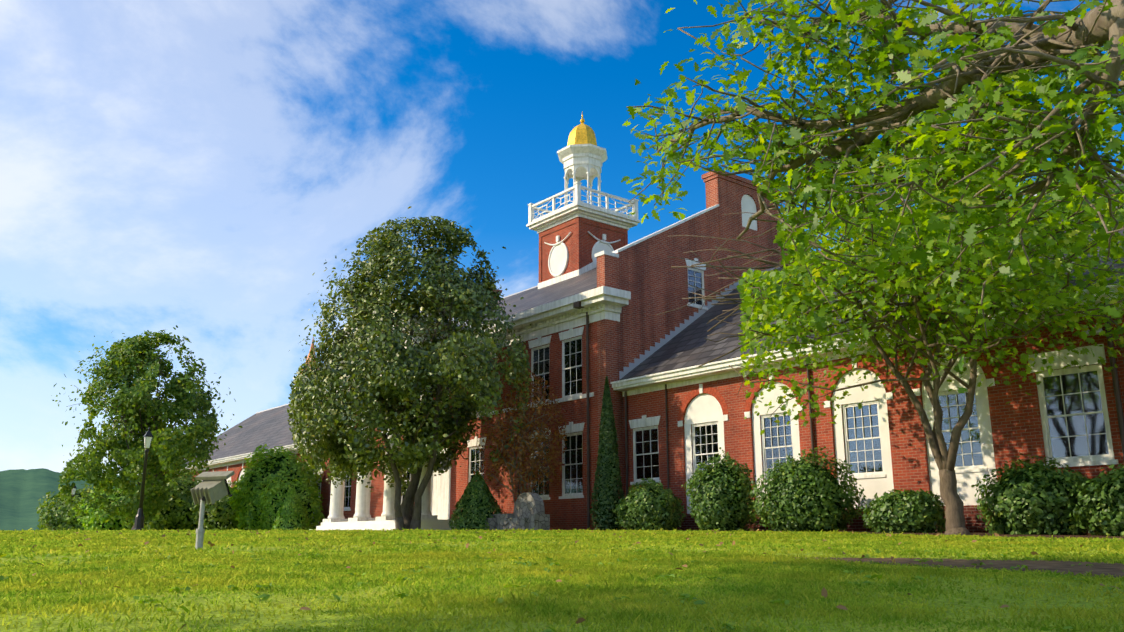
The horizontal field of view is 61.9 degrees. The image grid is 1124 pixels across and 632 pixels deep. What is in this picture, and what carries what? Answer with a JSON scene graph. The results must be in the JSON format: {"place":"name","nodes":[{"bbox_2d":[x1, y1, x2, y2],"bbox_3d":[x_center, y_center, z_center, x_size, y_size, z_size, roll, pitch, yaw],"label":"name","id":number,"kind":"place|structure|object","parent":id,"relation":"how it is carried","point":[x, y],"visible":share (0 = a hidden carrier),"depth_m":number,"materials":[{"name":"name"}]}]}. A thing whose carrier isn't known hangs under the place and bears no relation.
{"place":"outdoors","nodes":[
{"label":"outdoors","id":0,"kind":"place"},
{"bbox_2d":[0,468,140,530],"bbox_3d":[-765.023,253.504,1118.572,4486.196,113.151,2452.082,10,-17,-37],"label":"hills","id":1,"kind":"structure","parent":0,"point":[23,492],"depth_m":610.56,"materials":[{"name":"green plant"}]},
{"bbox_2d":[179,452,329,524],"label":"front wall","id":2,"kind":"structure","parent":0,"point":[324,484],"depth_m":50.53,"materials":[{"name":"red brick"}]},
{"bbox_2d":[179,440,323,525],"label":"window trim","id":3,"kind":"structure","parent":2,"relation":"attached to","point":[228,461],"depth_m":60.65,"materials":[{"name":"white paint"}]},
{"bbox_2d":[184,393,327,464],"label":"wing roof","id":4,"kind":"structure","parent":2,"relation":"on","point":[270,427],"depth_m":66.78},
{"bbox_2d":[0,527,1123,631],"bbox_3d":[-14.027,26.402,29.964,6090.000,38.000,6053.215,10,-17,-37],"label":"lawn terrain","id":5,"kind":"structure","parent":0,"point":[242,621],"depth_m":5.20,"materials":[{"name":"green plant"}]},
{"bbox_2d":[36,482,100,530],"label":"shrub","id":6,"kind":"object","parent":5,"relation":"on","point":[46,517],"depth_m":61.45,"materials":[{"name":"green plant"}]},
{"bbox_2d":[67,486,76,529],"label":"lamp post","id":7,"kind":"object","parent":5,"relation":"on","point":[74,490],"visible":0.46,"depth_m":61.15,"materials":[{"name":"white metal"}]},
{"bbox_2d":[72,486,136,529],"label":"shrub","id":8,"kind":"object","parent":5,"relation":"on","point":[91,521],"depth_m":56.63,"materials":[{"name":"green plant"}]},
{"bbox_2d":[134,426,152,529],"bbox_3d":[-14.913,5.833,33.403,0.370,3.820,0.370,-7,-15,28],"label":"lamp post","id":9,"kind":"object","parent":5,"relation":"on","point":[139,517],"visible":0.96,"depth_m":33.31,"materials":[{"name":"black metal"}]},
{"bbox_2d":[52,325,242,529],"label":"tree","id":10,"kind":"object","parent":5,"relation":"on","point":[167,453],"depth_m":45.31,"materials":[{"name":"green plant"}]},
{"bbox_2d":[119,469,206,529],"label":"shrub","id":11,"kind":"object","parent":5,"relation":"on","point":[154,524],"depth_m":52.80,"materials":[{"name":"green plant"}]},
{"bbox_2d":[190,471,234,548],"bbox_3d":[-4.507,2.512,11.910,0.494,1.080,0.379,-5,-14,20],"label":"flood light post","id":12,"kind":"object","parent":5,"relation":"on","point":[212,487],"visible":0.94,"depth_m":11.89,"materials":[{"name":"grey metal"}]},
{"bbox_2d":[189,483,243,529],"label":"shrub","id":13,"kind":"object","parent":5,"relation":"on","point":[223,501],"depth_m":51.35,"materials":[{"name":"green plant"}]},
{"bbox_2d":[227,444,324,529],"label":"bush","id":14,"kind":"object","parent":5,"relation":"on","point":[247,516],"depth_m":48.50,"materials":[{"name":"green plant"}]},
{"bbox_2d":[257,477,324,529],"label":"bright shrub","id":15,"kind":"object","parent":5,"relation":"on","point":[317,516],"depth_m":45.41,"materials":[{"name":"green plant"}]},
{"bbox_2d":[272,488,310,529],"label":"cone shrub","id":16,"kind":"object","parent":5,"relation":"on","point":[293,499],"depth_m":43.51,"materials":[{"name":"green plant"}]},
{"bbox_2d":[309,298,495,529],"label":"portico","id":17,"kind":"structure","parent":5,"relation":"on","point":[361,519],"depth_m":36.95,"materials":[{"name":"white paint"}]},
{"bbox_2d":[287,206,531,529],"bbox_3d":[-5.363,2.093,33.598,8.485,11.573,10.290,10,-17,-37],"label":"holly tree","id":18,"kind":"object","parent":5,"relation":"on","point":[379,365],"depth_m":31.71,"materials":[{"name":"green plant"}]},
{"bbox_2d":[327,280,501,518],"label":"block corner piers","id":19,"kind":"structure","parent":5,"relation":"on","point":[329,493],"depth_m":47.84,"materials":[{"name":"brick"}]},
{"bbox_2d":[343,322,598,529],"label":"front wall","id":20,"kind":"structure","parent":5,"relation":"on","point":[568,514],"depth_m":34.21,"materials":[{"name":"brick"}]},
{"bbox_2d":[336,286,630,519],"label":"building trim","id":21,"kind":"structure","parent":20,"relation":"attached to","point":[598,304],"depth_m":34.18,"materials":[{"name":"white paint"}]},
{"bbox_2d":[467,267,596,322],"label":"roof","id":22,"kind":"structure","parent":20,"relation":"on","point":[534,296],"depth_m":40.29,"materials":[{"name":"stone"}]},
{"bbox_2d":[526,144,639,288],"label":"cupola","id":23,"kind":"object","parent":22,"relation":"on","point":[579,162],"depth_m":46.68,"materials":[{"name":"white wood"}]},
{"bbox_2d":[448,471,502,529],"bbox_3d":[-2.908,6.351,31.944,2.004,2.096,2.059,10,-17,-37],"label":"cone shrub","id":24,"kind":"object","parent":5,"relation":"on","point":[474,487],"depth_m":31.42,"materials":[{"name":"green plant"}]},
{"bbox_2d":[484,492,549,530],"bbox_3d":[-1.520,6.453,30.657,0.850,1.320,2.700,10,-17,-37],"label":"stone monument","id":25,"kind":"object","parent":5,"relation":"on","point":[529,510],"visible":0.75,"depth_m":30.22,"materials":[{"name":"grey stone"}]},
{"bbox_2d":[472,371,566,504],"bbox_3d":[-1.423,4.567,32.340,3.306,5.605,3.895,10,-17,-37],"label":"tree sapling","id":26,"kind":"object","parent":5,"relation":"on","point":[524,447],"depth_m":31.84,"materials":[{"name":"plant"}]},
{"bbox_2d":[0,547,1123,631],"bbox_3d":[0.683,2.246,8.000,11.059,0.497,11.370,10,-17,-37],"label":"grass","id":27,"kind":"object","parent":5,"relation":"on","point":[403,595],"visible":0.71,"depth_m":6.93,"materials":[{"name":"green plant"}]},
{"bbox_2d":[20,529,1120,630],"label":"fallen leaves","id":28,"kind":"object","parent":5,"relation":"on","point":[823,593],"visible":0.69,"depth_m":11.85,"materials":[{"name":"brown plant"}]},
{"bbox_2d":[612,478,686,529],"bbox_3d":[2.659,5.810,28.683,2.002,1.700,2.255,10,-17,-37],"label":"shrub","id":29,"kind":"object","parent":5,"relation":"on","point":[672,512],"depth_m":28.05,"materials":[{"name":"green plant"}]},
{"bbox_2d":[595,171,784,529],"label":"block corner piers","id":30,"kind":"structure","parent":5,"relation":"on","point":[607,333],"depth_m":32.77,"materials":[{"name":"brick"}]},
{"bbox_2d":[705,177,780,264],"bbox_3d":[7.577,-3.825,38.995,3.800,3.000,0.680,10,-17,-37],"label":"block chimney","id":31,"kind":"object","parent":30,"relation":"attached to","point":[726,195],"visible":0.71,"depth_m":38.31,"materials":[{"name":"brick"}]},
{"bbox_2d":[617,207,796,529],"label":"brick wall","id":32,"kind":"structure","parent":5,"relation":"on","point":[651,280],"depth_m":34.81,"materials":[{"name":"brick"}]},
{"bbox_2d":[619,195,756,379],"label":"parapet trim","id":33,"kind":"structure","parent":32,"relation":"attached to","point":[696,276],"depth_m":36.03,"materials":[{"name":"white paint"}]},
{"bbox_2d":[657,98,1123,534],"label":"maple tree","id":34,"kind":"object","parent":5,"relation":"on","point":[818,321],"depth_m":18.98,"materials":[{"name":"green plant"}]},
{"bbox_2d":[795,557,1123,577],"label":"path","id":35,"kind":"structure","parent":5,"relation":"on","point":[1097,568],"depth_m":8.60,"materials":[{"name":"grey concrete"}]},
{"bbox_2d":[841,531,1123,538],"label":"mulch bed","id":36,"kind":"object","parent":5,"relation":"on","point":[1054,536],"visible":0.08,"depth_m":18.04,"materials":[{"name":"brown soil"}]},
{"bbox_2d":[590,376,623,529],"bbox_3d":[1.484,4.459,30.433,1.183,5.050,1.196,10,-17,-37],"label":"conifer shrub","id":37,"kind":"object","parent":36,"relation":"on","point":[609,437],"depth_m":30.02,"materials":[{"name":"green plant"}]},
{"bbox_2d":[681,447,759,530],"bbox_3d":[4.472,4.900,26.357,2.213,2.396,2.318,10,-17,-37],"label":"shrub","id":38,"kind":"object","parent":36,"relation":"on","point":[698,506],"depth_m":25.71,"materials":[{"name":"green plant"}]},
{"bbox_2d":[749,446,865,531],"bbox_3d":[6.257,4.456,23.880,2.682,2.186,2.949,10,-17,-37],"label":"shrub","id":39,"kind":"object","parent":36,"relation":"on","point":[848,502],"depth_m":23.21,"materials":[{"name":"green plant"}]},
{"bbox_2d":[859,488,945,532],"bbox_3d":[8.062,4.597,21.927,1.963,1.112,1.964,10,-17,-37],"label":"shrub","id":40,"kind":"object","parent":36,"relation":"on","point":[936,509],"depth_m":21.41,"materials":[{"name":"green plant"}]},
{"bbox_2d":[971,453,1093,534],"bbox_3d":[9.809,3.686,19.381,2.454,1.766,2.626,10,-17,-37],"label":"shrub","id":41,"kind":"object","parent":36,"relation":"on","point":[991,510],"depth_m":18.84,"materials":[{"name":"green plant"}]},
{"bbox_2d":[1061,464,1123,535],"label":"shrub","id":42,"kind":"object","parent":36,"relation":"on","point":[1093,485],"depth_m":17.66,"materials":[{"name":"green plant"}]},
{"bbox_3d":[15.482,1.075,27.567,14.400,10.136,23.196,10,-17,-37],"label":"wing","id":43,"kind":"object","parent":5,"relation":"on","visible":0},
{"bbox_2d":[517,301,1123,527],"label":"downpipes","id":44,"kind":"object","parent":43,"relation":"attached to","point":[1114,373],"visible":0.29,"depth_m":30.86,"materials":[{"name":"brown"}]},
{"bbox_2d":[1083,323,1102,335],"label":"wall floodlights","id":45,"kind":"object","parent":43,"relation":"attached to","point":[1097,331],"depth_m":20.49,"materials":[{"name":"grey metal"}]},
{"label":"wing","id":46,"kind":"object","parent":5,"relation":"on","visible":0},
{"bbox_2d":[293,337,318,398],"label":"spire","id":47,"kind":"structure","parent":46,"relation":"on","point":[312,346],"depth_m":71.88,"materials":[{"name":"white paint"}]},
{"bbox_2d":[0,0,1123,474],"label":"sky","id":48,"kind":"structure","parent":0,"point":[190,165],"materials":[{"name":"blue"}]},
{"bbox_2d":[567,111,596,145],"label":"dome","id":49,"kind":"structure","parent":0,"point":[582,133],"depth_m":48.15,"materials":[{"name":"gold metal"}]},
{"bbox_2d":[539,217,627,282],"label":"tower wall","id":50,"kind":"structure","parent":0,"point":[579,241],"depth_m":46.01,"materials":[{"name":"red brick"}]},
{"bbox_2d":[621,0,1123,392],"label":"oak tree","id":51,"kind":"object","parent":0,"point":[1052,83],"depth_m":7.49,"materials":[{"name":"green plant"}]},
{"bbox_2d":[624,309,1123,514],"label":"front wall","id":52,"kind":"structure","parent":0,"point":[1016,425],"depth_m":24.00,"materials":[{"name":"red brick"}]},
{"bbox_2d":[610,283,1123,533],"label":"window trim","id":53,"kind":"structure","parent":52,"relation":"attached to","point":[1076,430],"depth_m":24.68,"materials":[{"name":"white paint"}]},
{"bbox_2d":[620,173,1123,379],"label":"wing roof","id":54,"kind":"structure","parent":52,"relation":"on","point":[689,346],"depth_m":31.83,"materials":[{"name":"grey tile"}]}
]}

